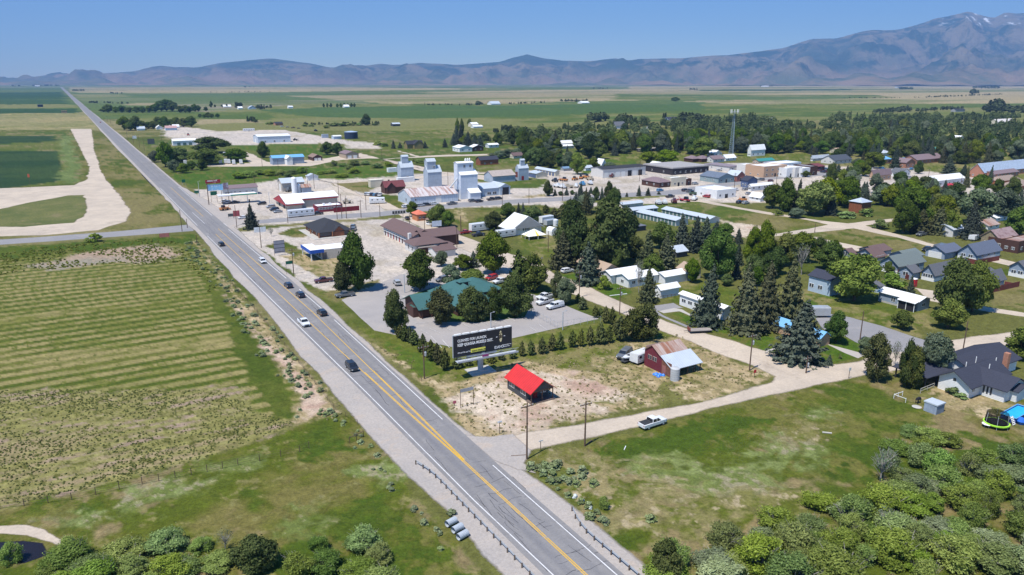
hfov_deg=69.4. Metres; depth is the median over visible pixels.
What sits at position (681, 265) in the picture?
house
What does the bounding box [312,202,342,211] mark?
diner
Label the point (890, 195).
leafy tree
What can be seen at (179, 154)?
leafy tree
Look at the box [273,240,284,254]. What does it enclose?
sign
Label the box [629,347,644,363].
camper
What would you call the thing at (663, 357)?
barn
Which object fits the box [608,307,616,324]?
young pine
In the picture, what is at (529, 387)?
cabin
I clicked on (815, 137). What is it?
leafy tree
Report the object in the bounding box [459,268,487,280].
leafy tree
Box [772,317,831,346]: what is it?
house
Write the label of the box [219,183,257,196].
store building
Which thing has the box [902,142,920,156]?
leafy tree
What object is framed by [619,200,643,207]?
storage units
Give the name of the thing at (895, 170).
house
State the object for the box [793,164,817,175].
store building
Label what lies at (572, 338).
young pine
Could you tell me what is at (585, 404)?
power pole
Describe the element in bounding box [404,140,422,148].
house
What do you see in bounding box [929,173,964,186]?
hall
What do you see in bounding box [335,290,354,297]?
pickup truck
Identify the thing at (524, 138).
cottonwood tree
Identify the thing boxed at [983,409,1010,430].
trampoline
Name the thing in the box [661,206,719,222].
storage units
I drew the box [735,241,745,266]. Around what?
spruce tree
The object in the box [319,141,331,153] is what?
leafy tree
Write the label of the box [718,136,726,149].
cottonwood tree
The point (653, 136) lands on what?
cottonwood tree
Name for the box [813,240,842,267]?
leafy tree
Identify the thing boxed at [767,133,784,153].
leafy tree
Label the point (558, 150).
leafy tree
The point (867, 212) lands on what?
bush
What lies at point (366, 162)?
willow shrub
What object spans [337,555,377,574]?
willow shrub
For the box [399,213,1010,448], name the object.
dirt road
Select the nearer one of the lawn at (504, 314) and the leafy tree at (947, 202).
the lawn at (504, 314)
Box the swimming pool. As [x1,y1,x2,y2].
[1001,404,1023,423]
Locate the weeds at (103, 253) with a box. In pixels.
[0,239,217,290]
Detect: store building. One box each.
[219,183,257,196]
[700,171,734,182]
[728,170,744,181]
[736,163,761,173]
[740,175,757,187]
[745,162,786,177]
[778,167,792,176]
[785,165,801,176]
[791,165,809,176]
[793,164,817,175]
[807,163,824,170]
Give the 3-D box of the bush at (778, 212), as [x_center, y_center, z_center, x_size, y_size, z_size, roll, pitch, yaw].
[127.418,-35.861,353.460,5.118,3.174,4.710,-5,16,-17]
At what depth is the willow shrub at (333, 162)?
555.00 m
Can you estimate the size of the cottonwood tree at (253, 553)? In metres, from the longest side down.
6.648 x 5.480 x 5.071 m
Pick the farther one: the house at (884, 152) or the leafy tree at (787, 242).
the house at (884, 152)
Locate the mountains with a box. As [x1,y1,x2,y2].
[0,12,1023,85]
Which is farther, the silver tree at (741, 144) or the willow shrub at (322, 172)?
the silver tree at (741, 144)
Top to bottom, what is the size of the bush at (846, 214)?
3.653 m
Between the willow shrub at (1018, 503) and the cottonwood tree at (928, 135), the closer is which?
the willow shrub at (1018, 503)
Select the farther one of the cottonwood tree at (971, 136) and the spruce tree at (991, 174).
the cottonwood tree at (971, 136)
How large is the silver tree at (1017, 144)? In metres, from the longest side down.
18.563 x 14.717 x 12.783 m
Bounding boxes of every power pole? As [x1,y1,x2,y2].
[418,344,428,378]
[521,402,533,458]
[577,272,581,293]
[580,401,591,445]
[617,286,623,314]
[748,334,756,370]
[804,356,810,372]
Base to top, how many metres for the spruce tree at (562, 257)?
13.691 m
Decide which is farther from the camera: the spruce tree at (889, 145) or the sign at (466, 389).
the spruce tree at (889, 145)
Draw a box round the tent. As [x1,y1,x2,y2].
[521,229,546,236]
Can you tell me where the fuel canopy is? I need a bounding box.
[216,192,256,203]
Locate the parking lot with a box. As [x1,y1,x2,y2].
[342,274,597,346]
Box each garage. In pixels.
[305,173,317,180]
[339,150,358,158]
[591,164,645,177]
[654,281,680,298]
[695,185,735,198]
[873,280,885,292]
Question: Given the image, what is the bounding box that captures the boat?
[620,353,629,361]
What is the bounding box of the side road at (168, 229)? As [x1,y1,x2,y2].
[0,225,193,244]
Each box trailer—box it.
[804,305,830,317]
[968,234,978,240]
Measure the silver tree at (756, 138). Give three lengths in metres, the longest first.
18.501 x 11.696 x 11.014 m
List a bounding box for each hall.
[498,212,543,235]
[752,158,774,163]
[763,160,800,164]
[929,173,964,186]
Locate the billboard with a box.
[452,325,518,376]
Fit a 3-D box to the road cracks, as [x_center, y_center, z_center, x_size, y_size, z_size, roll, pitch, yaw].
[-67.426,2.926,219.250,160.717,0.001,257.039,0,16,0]
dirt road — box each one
[0,129,131,235]
[196,151,487,171]
[321,180,399,209]
[334,173,483,182]
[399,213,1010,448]
[415,167,483,179]
[667,200,1014,265]
[815,237,888,254]
[915,288,1023,316]
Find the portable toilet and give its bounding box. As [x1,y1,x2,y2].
[913,278,917,286]
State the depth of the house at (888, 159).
573.90 m
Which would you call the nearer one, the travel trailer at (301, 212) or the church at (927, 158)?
the travel trailer at (301, 212)
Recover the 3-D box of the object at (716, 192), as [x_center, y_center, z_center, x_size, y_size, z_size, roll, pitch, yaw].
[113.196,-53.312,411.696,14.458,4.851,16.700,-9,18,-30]
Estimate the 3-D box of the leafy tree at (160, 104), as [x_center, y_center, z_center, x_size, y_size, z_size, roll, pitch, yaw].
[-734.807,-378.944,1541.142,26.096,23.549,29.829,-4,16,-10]
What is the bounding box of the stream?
[0,542,46,562]
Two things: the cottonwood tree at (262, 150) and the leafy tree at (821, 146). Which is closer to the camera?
the cottonwood tree at (262, 150)
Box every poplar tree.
[455,118,458,130]
[459,119,463,130]
[474,229,512,272]
[742,225,761,257]
[755,219,777,257]
[933,254,985,305]
[964,258,999,311]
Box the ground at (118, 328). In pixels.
[0,84,1023,574]
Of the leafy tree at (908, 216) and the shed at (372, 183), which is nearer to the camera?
the leafy tree at (908, 216)
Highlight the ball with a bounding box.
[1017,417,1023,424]
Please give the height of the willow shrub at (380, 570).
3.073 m
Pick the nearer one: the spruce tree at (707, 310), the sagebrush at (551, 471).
the sagebrush at (551, 471)
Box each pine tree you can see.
[425,285,455,324]
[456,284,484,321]
[471,291,489,320]
[482,286,503,319]
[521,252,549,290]
[549,270,561,297]
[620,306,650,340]
[636,301,660,340]
[861,331,893,380]
[899,338,919,386]
[900,344,925,388]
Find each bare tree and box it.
[214,528,234,548]
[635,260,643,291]
[793,243,810,274]
[870,446,902,480]
[893,341,902,364]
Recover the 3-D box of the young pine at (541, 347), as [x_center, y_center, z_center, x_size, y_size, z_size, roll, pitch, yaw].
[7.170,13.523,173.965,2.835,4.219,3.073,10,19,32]
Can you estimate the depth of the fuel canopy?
387.32 m
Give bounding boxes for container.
[387,167,396,171]
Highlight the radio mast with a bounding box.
[729,109,738,153]
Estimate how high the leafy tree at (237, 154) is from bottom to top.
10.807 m
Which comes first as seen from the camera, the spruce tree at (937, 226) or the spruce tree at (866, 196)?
the spruce tree at (937, 226)
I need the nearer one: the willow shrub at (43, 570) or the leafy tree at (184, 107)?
the willow shrub at (43, 570)
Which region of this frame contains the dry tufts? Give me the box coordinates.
[198,242,753,435]
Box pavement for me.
[829,344,862,357]
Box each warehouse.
[252,133,290,142]
[398,185,458,203]
[748,182,772,190]
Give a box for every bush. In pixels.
[88,233,102,241]
[372,140,382,144]
[596,275,611,289]
[772,209,783,215]
[837,211,856,218]
[859,208,874,216]
[871,219,889,228]
[881,271,907,289]
[945,387,958,395]
[954,393,968,399]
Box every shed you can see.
[300,184,311,192]
[331,135,340,138]
[368,179,383,187]
[396,176,414,181]
[483,169,515,181]
[546,226,556,235]
[561,166,571,170]
[562,144,573,148]
[583,165,592,170]
[636,223,646,231]
[671,244,688,257]
[923,397,945,414]
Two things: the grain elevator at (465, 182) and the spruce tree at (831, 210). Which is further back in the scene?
the grain elevator at (465, 182)
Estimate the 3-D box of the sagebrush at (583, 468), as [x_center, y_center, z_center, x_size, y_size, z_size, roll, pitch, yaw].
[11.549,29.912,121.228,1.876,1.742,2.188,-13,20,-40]
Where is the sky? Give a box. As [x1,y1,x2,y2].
[0,0,1023,77]
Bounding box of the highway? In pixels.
[60,87,623,574]
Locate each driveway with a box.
[654,302,686,326]
[660,308,689,315]
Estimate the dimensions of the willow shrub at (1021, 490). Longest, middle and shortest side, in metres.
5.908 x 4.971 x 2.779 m
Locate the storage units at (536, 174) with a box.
[529,170,546,177]
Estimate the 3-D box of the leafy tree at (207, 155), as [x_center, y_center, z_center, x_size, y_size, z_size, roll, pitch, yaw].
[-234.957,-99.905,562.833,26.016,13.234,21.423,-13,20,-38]
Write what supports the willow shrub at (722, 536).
on the ground at (118, 328)
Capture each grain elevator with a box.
[397,155,413,176]
[423,158,441,186]
[449,158,480,198]
[515,158,528,180]
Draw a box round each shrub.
[0,540,24,567]
[33,562,61,574]
[37,536,93,571]
[51,569,71,574]
[55,534,84,550]
[63,552,120,574]
[64,555,117,574]
[97,532,148,562]
[112,553,150,574]
[139,524,189,556]
[142,552,193,574]
[143,570,160,574]
[160,552,204,574]
[187,536,212,556]
[200,548,233,574]
[232,172,244,178]
[239,549,279,573]
[243,170,257,176]
[254,170,264,174]
[263,169,275,175]
[275,169,286,175]
[280,551,316,574]
[287,169,296,173]
[296,166,307,173]
[307,535,328,550]
[309,546,341,574]
[317,170,329,173]
[327,169,336,173]
[329,160,336,165]
[335,173,349,177]
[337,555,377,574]
[338,163,347,166]
[341,523,382,556]
[347,167,360,173]
[348,160,360,165]
[361,160,371,164]
[362,563,400,574]
[364,540,392,567]
[370,163,383,167]
[384,161,392,166]
[599,496,610,509]
[639,552,691,574]
[659,534,691,564]
[688,545,732,569]
[694,551,748,574]
[702,519,745,550]
[723,547,751,574]
[731,530,784,574]
[748,523,776,543]
[755,505,798,532]
[763,549,823,574]
[771,518,817,550]
[787,546,810,559]
[792,511,827,534]
[797,489,840,512]
[803,540,869,574]
[804,529,822,542]
[809,537,832,549]
[818,523,859,553]
[826,497,847,517]
[827,493,877,520]
[835,512,869,541]
[851,542,878,566]
[857,479,909,514]
[861,520,891,543]
[862,521,924,573]
[871,511,922,542]
[875,504,903,519]
[877,449,902,471]
[878,436,910,456]
[880,478,928,502]
[887,466,914,480]
[887,488,935,518]
[898,423,920,437]
[901,470,934,493]
[902,519,934,551]
[903,547,933,571]
[908,442,936,468]
[909,558,942,574]
[910,426,950,445]
[910,435,937,448]
[920,491,945,514]
[921,447,959,471]
[921,515,959,535]
[923,463,968,494]
[923,477,946,495]
[924,529,984,574]
[933,529,954,549]
[938,515,972,536]
[939,431,965,448]
[940,482,984,509]
[952,451,982,477]
[957,500,994,531]
[962,532,985,541]
[966,445,1002,465]
[967,479,991,497]
[967,527,1012,544]
[970,537,1021,574]
[972,463,997,478]
[979,490,1003,518]
[981,468,1017,498]
[986,462,1023,487]
[995,443,1023,465]
[1001,507,1023,543]
[1001,543,1023,574]
[1010,494,1023,511]
[1016,484,1023,494]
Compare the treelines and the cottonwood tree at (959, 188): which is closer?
the cottonwood tree at (959, 188)
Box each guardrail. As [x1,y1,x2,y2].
[415,460,534,574]
[571,506,639,574]
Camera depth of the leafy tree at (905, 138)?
627.58 m
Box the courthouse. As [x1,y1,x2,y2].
[643,161,709,174]
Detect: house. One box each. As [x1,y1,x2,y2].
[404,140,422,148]
[411,210,426,220]
[453,144,472,151]
[469,144,483,150]
[475,156,498,164]
[485,143,498,147]
[509,152,522,158]
[576,257,617,276]
[597,158,605,166]
[600,265,687,287]
[614,121,624,128]
[676,261,702,280]
[684,155,698,161]
[697,155,706,161]
[706,155,724,162]
[707,150,721,155]
[722,154,736,160]
[747,144,765,155]
[749,191,764,201]
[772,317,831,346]
[808,268,840,295]
[810,154,828,160]
[821,154,851,163]
[843,243,892,260]
[848,198,872,213]
[869,168,891,180]
[877,287,932,312]
[880,248,926,273]
[881,150,890,155]
[885,156,890,163]
[891,167,910,175]
[893,342,1023,401]
[897,257,967,281]
[925,239,1002,259]
[939,224,963,236]
[951,108,964,111]
[981,218,999,229]
[987,213,1007,221]
[988,267,1006,284]
[992,175,1020,183]
[1003,180,1023,188]
[1007,260,1023,278]
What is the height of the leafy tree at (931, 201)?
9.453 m
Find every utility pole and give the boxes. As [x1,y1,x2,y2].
[859,311,863,338]
[963,321,967,347]
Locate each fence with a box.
[2,442,308,505]
[222,272,357,423]
[333,206,358,212]
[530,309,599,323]
[968,258,976,263]
[977,256,999,262]
[993,281,1019,291]
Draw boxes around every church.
[898,157,915,167]
[904,153,939,163]
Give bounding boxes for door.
[322,252,326,259]
[436,196,440,202]
[503,187,508,194]
[662,365,665,373]
[925,403,934,413]
[928,250,941,258]
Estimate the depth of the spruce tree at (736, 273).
238.97 m
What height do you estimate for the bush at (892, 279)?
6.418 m
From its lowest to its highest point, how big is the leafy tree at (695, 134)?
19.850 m
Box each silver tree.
[146,150,157,161]
[167,159,179,170]
[434,250,447,265]
[441,263,460,282]
[494,150,505,157]
[502,149,512,157]
[512,148,521,151]
[542,142,551,150]
[547,134,555,149]
[556,277,576,303]
[561,151,572,165]
[574,131,603,147]
[578,194,595,208]
[604,162,615,165]
[619,141,631,153]
[625,130,632,141]
[638,126,648,134]
[654,133,665,151]
[684,136,694,150]
[713,139,722,150]
[734,136,749,152]
[751,132,762,144]
[761,134,769,141]
[788,208,806,217]
[839,128,849,137]
[844,135,851,142]
[846,169,861,182]
[850,144,856,154]
[858,337,873,351]
[869,173,883,191]
[870,184,888,204]
[882,136,888,149]
[897,177,906,184]
[920,120,931,128]
[922,331,956,367]
[923,179,941,189]
[937,134,946,144]
[941,141,955,162]
[942,188,959,202]
[957,187,1000,218]
[986,138,1003,148]
[992,150,1004,161]
[993,187,1021,216]
[1007,138,1023,159]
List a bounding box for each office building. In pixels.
[299,217,352,239]
[401,277,500,318]
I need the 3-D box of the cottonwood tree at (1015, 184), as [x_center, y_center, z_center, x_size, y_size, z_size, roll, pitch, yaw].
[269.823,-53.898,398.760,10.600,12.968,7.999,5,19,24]
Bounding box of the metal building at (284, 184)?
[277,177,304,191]
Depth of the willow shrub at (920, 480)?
114.28 m
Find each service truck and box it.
[539,215,553,222]
[543,218,554,225]
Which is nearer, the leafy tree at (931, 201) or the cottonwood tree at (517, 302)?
the cottonwood tree at (517, 302)
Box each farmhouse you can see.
[136,126,144,130]
[164,125,176,130]
[390,122,399,125]
[468,122,477,126]
[471,125,482,127]
[487,101,500,104]
[577,101,589,103]
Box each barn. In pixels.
[380,180,405,193]
[560,140,572,143]
[643,339,702,376]
[991,118,1012,123]
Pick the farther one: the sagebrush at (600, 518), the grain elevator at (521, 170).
the grain elevator at (521, 170)
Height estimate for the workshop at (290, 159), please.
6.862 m
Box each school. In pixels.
[970,159,1023,176]
[986,168,1019,176]
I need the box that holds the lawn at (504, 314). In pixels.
[410,288,527,321]
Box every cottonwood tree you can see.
[228,533,280,574]
[256,141,269,157]
[331,261,353,290]
[337,230,375,290]
[361,113,370,124]
[383,288,409,331]
[399,249,434,289]
[484,211,502,229]
[492,133,502,143]
[498,272,533,316]
[518,129,529,144]
[529,136,535,142]
[535,147,550,165]
[543,156,555,167]
[543,180,552,195]
[552,200,588,262]
[555,153,562,165]
[561,199,581,211]
[580,133,598,157]
[580,198,630,262]
[592,187,599,199]
[599,128,608,133]
[604,180,612,194]
[607,132,613,149]
[608,249,622,267]
[610,138,620,150]
[622,205,639,237]
[650,131,659,146]
[678,132,684,149]
[683,138,695,153]
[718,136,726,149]
[724,131,736,150]
[741,126,749,138]
[759,139,768,147]
[762,127,771,136]
[775,177,796,210]
[783,128,793,135]
[783,140,793,152]
[802,134,811,141]
[802,139,814,152]
[828,140,835,149]
[851,131,863,151]
[875,182,889,189]
[913,160,923,172]
[919,134,934,146]
[919,176,936,186]
[946,133,954,139]
[947,182,966,202]
[948,151,971,162]
[951,136,961,151]
[962,131,978,142]
[984,134,993,152]
[992,143,998,161]
[997,136,1006,147]
[1002,176,1021,196]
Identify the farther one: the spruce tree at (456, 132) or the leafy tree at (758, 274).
the spruce tree at (456, 132)
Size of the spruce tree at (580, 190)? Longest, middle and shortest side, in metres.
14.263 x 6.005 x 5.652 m
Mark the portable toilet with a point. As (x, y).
(915, 281)
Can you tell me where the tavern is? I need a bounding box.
[686,178,691,184]
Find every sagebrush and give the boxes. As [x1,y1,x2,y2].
[261,341,268,345]
[287,377,295,382]
[294,382,301,387]
[316,387,323,391]
[322,411,329,416]
[327,408,334,413]
[356,439,363,444]
[373,452,380,457]
[410,504,417,509]
[420,517,428,525]
[446,508,455,515]
[526,461,534,470]
[532,464,542,471]
[538,469,547,476]
[541,460,549,468]
[548,468,556,475]
[549,459,560,470]
[549,477,557,485]
[555,477,562,483]
[559,475,567,481]
[564,477,572,485]
[564,491,572,497]
[566,467,574,474]
[572,479,580,487]
[577,465,588,473]
[577,472,586,480]
[577,497,584,504]
[584,501,592,508]
[585,511,594,519]
[588,478,598,487]
[593,508,600,515]
[596,515,607,523]
[601,517,609,526]
[644,514,657,522]
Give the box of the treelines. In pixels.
[11,84,1023,133]
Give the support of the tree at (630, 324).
on the ground at (118, 328)
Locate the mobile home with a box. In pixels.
[678,290,730,319]
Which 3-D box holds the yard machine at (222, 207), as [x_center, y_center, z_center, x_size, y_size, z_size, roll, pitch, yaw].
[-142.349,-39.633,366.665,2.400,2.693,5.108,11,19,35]
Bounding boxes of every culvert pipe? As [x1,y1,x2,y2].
[444,516,457,526]
[451,522,463,533]
[456,529,468,540]
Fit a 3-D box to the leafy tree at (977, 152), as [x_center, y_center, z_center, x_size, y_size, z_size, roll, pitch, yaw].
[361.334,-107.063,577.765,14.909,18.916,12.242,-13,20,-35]
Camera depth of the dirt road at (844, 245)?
287.01 m
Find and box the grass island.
[0,195,86,226]
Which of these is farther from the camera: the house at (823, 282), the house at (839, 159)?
the house at (839, 159)
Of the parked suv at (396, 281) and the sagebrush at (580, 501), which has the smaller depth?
the sagebrush at (580, 501)
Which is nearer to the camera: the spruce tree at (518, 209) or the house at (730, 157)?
the spruce tree at (518, 209)
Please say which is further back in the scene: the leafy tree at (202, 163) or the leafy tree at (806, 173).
the leafy tree at (202, 163)
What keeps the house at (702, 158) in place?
on the ground at (118, 328)
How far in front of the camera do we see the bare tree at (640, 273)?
223.31 m
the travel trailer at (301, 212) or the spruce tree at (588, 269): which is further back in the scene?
the travel trailer at (301, 212)
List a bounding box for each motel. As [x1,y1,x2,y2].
[380,218,460,251]
[704,162,736,171]
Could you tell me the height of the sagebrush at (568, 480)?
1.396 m
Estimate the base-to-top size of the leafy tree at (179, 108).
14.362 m
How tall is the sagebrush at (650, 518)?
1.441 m
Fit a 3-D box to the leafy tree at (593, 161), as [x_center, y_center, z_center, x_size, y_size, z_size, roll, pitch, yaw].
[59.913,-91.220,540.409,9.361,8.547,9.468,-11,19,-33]
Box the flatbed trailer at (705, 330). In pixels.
[686,326,712,332]
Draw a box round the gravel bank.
[0,527,60,544]
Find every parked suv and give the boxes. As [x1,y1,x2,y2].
[218,241,224,246]
[258,257,266,263]
[284,282,292,288]
[295,291,304,297]
[316,308,327,316]
[345,359,358,371]
[393,279,401,285]
[435,275,445,281]
[485,273,497,280]
[560,267,573,272]
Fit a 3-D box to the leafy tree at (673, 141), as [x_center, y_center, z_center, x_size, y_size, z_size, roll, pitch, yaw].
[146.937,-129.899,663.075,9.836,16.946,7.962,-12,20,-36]
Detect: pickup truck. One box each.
[297,317,309,326]
[314,276,332,283]
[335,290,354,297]
[459,229,471,233]
[471,231,484,236]
[492,277,505,283]
[535,292,553,298]
[535,297,553,305]
[545,300,564,309]
[616,345,632,358]
[637,415,666,429]
[916,231,926,235]
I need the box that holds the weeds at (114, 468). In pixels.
[0,389,291,503]
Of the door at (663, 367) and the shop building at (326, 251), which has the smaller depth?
the door at (663, 367)
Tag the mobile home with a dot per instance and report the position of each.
(688, 300)
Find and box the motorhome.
[369,197,384,203]
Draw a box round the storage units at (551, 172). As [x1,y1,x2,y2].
[535,166,559,175]
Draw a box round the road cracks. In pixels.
[194,220,603,574]
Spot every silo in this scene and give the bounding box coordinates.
[291,177,296,192]
[297,184,300,192]
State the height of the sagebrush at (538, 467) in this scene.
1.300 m
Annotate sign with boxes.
[147,139,154,143]
[159,233,168,237]
[210,191,217,201]
[233,210,239,217]
[254,226,265,232]
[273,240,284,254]
[392,210,404,213]
[432,220,441,226]
[460,386,473,407]
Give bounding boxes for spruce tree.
[243,203,259,230]
[441,138,447,147]
[449,134,456,144]
[453,126,458,144]
[457,124,463,144]
[462,132,471,145]
[469,251,481,268]
[470,136,477,144]
[476,135,484,146]
[516,202,521,213]
[520,203,525,213]
[548,230,577,272]
[569,241,603,286]
[576,181,582,201]
[581,187,592,215]
[595,254,599,276]
[599,188,603,199]
[609,143,619,155]
[629,131,637,150]
[634,230,657,269]
[636,185,641,195]
[636,267,659,303]
[657,233,678,270]
[664,136,672,150]
[673,133,680,152]
[673,213,689,245]
[685,215,703,253]
[686,263,724,331]
[700,216,711,243]
[711,221,718,232]
[722,263,768,339]
[729,140,737,152]
[730,262,741,279]
[733,228,744,244]
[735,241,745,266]
[756,260,783,333]
[764,299,828,369]
[775,257,804,319]
[791,178,802,208]
[823,191,838,215]
[824,354,834,366]
[845,142,851,157]
[860,182,870,198]
[863,191,871,202]
[866,143,875,157]
[874,143,881,153]
[886,137,891,150]
[889,145,901,168]
[906,208,935,235]
[906,274,915,293]
[919,136,924,153]
[921,136,930,153]
[927,140,935,155]
[927,206,947,236]
[929,178,934,187]
[938,145,946,163]
[939,157,959,173]
[940,180,947,193]
[955,201,985,240]
[957,140,968,163]
[959,164,967,175]
[963,167,970,187]
[967,142,975,162]
[981,141,994,162]
[988,165,993,185]
[1016,188,1023,206]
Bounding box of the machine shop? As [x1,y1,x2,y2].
[273,190,338,209]
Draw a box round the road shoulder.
[72,95,649,574]
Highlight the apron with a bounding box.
[466,435,535,473]
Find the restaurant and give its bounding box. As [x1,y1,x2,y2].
[641,176,670,187]
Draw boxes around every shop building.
[300,242,344,260]
[478,181,509,195]
[663,175,685,186]
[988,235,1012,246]
[1001,234,1023,253]
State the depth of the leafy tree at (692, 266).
233.56 m
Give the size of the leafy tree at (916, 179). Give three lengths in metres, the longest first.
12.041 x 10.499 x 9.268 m
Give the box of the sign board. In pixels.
[205,179,228,203]
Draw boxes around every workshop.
[171,138,195,145]
[269,154,303,164]
[980,226,1017,240]
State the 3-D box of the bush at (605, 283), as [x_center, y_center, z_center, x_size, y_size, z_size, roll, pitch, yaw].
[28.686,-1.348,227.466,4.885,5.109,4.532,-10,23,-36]
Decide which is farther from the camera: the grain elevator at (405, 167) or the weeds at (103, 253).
the grain elevator at (405, 167)
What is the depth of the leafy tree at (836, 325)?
178.76 m
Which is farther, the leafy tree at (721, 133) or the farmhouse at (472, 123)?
the farmhouse at (472, 123)
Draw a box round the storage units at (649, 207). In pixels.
[629,205,657,214]
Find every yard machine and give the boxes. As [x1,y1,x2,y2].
[219,205,230,210]
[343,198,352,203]
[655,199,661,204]
[676,196,690,201]
[738,196,746,200]
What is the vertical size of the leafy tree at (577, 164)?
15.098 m
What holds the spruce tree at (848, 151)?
on the ground at (118, 328)
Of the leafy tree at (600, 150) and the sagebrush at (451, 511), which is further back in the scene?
the leafy tree at (600, 150)
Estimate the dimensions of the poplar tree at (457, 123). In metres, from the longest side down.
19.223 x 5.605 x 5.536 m
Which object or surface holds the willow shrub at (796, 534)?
on the ground at (118, 328)
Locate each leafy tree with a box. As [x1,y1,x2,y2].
[102,104,112,112]
[115,105,125,112]
[116,115,128,129]
[124,107,131,112]
[125,121,134,130]
[129,115,142,129]
[131,106,138,112]
[137,106,145,111]
[145,106,153,112]
[148,121,156,128]
[150,104,158,111]
[153,116,159,124]
[155,100,164,110]
[155,141,174,166]
[157,116,170,126]
[162,99,171,110]
[166,101,177,110]
[171,117,179,124]
[171,147,188,162]
[175,105,182,112]
[176,118,186,126]
[176,163,190,172]
[182,105,188,112]
[185,106,193,112]
[185,116,196,126]
[186,147,221,163]
[186,160,195,168]
[190,135,230,149]
[191,104,197,111]
[197,159,207,169]
[222,148,248,161]
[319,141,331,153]
[329,142,342,154]
[406,201,417,214]
[426,204,446,226]
[442,210,454,226]
[452,254,471,268]
[459,135,470,143]
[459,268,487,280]
[499,202,515,216]
[507,127,516,143]
[515,127,524,141]
[516,131,521,145]
[518,143,524,152]
[522,145,530,163]
[522,205,543,220]
[524,147,539,165]
[532,138,542,148]
[541,137,548,142]
[552,138,562,148]
[554,148,562,157]
[569,152,585,174]
[571,132,581,150]
[587,157,600,166]
[591,141,608,157]
[598,132,608,148]
[606,186,620,206]
[608,136,613,149]
[614,130,628,152]
[627,235,644,259]
[636,133,651,152]
[639,151,660,162]
[642,253,664,271]
[649,221,675,246]
[651,537,684,574]
[658,149,678,161]
[672,134,681,146]
[681,130,688,139]
[684,257,700,282]
[688,130,700,139]
[688,136,717,154]
[694,128,716,136]
[698,227,738,278]
[715,130,726,138]
[719,222,734,233]
[721,273,733,285]
[734,128,746,136]
[742,253,763,272]
[753,127,762,133]
[753,266,764,285]
[761,252,779,273]
[763,183,780,207]
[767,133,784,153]
[770,132,784,152]
[770,246,788,272]
[774,231,798,262]
[783,133,794,151]
[794,141,805,151]
[794,180,836,214]
[795,231,817,262]
[798,128,807,136]
[800,170,811,175]
[809,134,819,142]
[813,140,828,153]
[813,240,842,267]
[814,236,826,251]
[818,176,843,209]
[819,134,830,146]
[823,239,843,260]
[823,310,848,342]
[825,252,884,300]
[826,162,838,180]
[828,130,844,147]
[831,147,844,154]
[837,168,847,178]
[837,175,860,206]
[839,143,852,152]
[849,166,861,174]
[850,133,856,149]
[853,160,864,165]
[854,137,870,156]
[857,162,871,175]
[860,133,870,144]
[863,120,872,128]
[863,128,875,138]
[865,152,886,166]
[872,128,879,136]
[874,136,883,150]
[877,122,886,128]
[881,182,904,200]
[881,184,899,206]
[884,261,895,272]
[887,144,901,155]
[890,309,915,328]
[892,170,908,183]
[892,198,921,232]
[893,136,902,144]
[893,182,934,217]
[899,118,907,125]
[899,132,910,153]
[901,179,916,187]
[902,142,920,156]
[904,139,921,153]
[906,175,921,183]
[926,203,937,221]
[928,185,939,195]
[928,193,942,198]
[929,198,936,205]
[930,298,970,327]
[934,143,943,153]
[934,195,957,214]
[945,210,962,227]
[967,139,984,160]
[970,174,992,188]
[980,133,999,143]
[990,178,1004,193]
[1003,205,1023,234]
[1004,326,1023,359]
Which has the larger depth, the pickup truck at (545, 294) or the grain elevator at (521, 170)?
the grain elevator at (521, 170)
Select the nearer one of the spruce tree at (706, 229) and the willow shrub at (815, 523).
the willow shrub at (815, 523)
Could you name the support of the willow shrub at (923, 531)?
on the ground at (118, 328)
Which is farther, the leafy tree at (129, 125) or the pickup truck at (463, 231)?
the leafy tree at (129, 125)
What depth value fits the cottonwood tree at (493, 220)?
315.63 m
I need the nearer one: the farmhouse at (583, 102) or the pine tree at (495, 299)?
the pine tree at (495, 299)
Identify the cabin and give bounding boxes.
[308,153,321,160]
[504,364,555,404]
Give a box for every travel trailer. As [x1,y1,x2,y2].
[243,128,254,130]
[286,208,313,216]
[469,222,489,230]
[495,228,515,237]
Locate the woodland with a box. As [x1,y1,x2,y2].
[469,110,1023,148]
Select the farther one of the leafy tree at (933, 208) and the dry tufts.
the leafy tree at (933, 208)
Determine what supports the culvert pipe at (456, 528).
on the ground at (118, 328)
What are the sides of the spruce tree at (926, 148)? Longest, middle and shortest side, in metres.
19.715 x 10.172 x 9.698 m
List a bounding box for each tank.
[344,131,357,138]
[553,219,557,226]
[670,366,679,381]
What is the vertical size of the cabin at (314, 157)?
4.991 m
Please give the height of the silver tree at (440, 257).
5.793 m
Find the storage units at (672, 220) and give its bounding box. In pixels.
[636,209,687,225]
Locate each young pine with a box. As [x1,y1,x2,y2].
[394,324,402,336]
[399,323,407,339]
[406,326,412,340]
[409,329,419,343]
[417,340,422,351]
[419,333,426,343]
[421,342,427,354]
[425,339,434,359]
[432,342,441,363]
[440,348,450,368]
[452,357,463,367]
[464,357,472,365]
[486,353,497,361]
[497,350,505,359]
[503,249,528,285]
[508,348,516,357]
[518,341,524,354]
[526,339,534,354]
[537,336,548,352]
[541,204,549,212]
[547,333,556,349]
[550,207,557,217]
[556,332,565,348]
[557,206,563,218]
[567,330,576,346]
[574,293,581,301]
[577,296,587,308]
[577,329,585,344]
[585,326,595,343]
[592,305,599,316]
[594,322,607,343]
[601,306,609,321]
[605,325,614,341]
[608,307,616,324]
[613,316,626,339]
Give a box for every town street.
[240,167,913,224]
[815,314,924,351]
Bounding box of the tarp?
[652,372,664,377]
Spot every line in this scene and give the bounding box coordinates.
[166,188,616,574]
[176,192,587,574]
[423,316,546,347]
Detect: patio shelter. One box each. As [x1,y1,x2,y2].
[417,244,436,253]
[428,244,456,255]
[439,241,454,245]

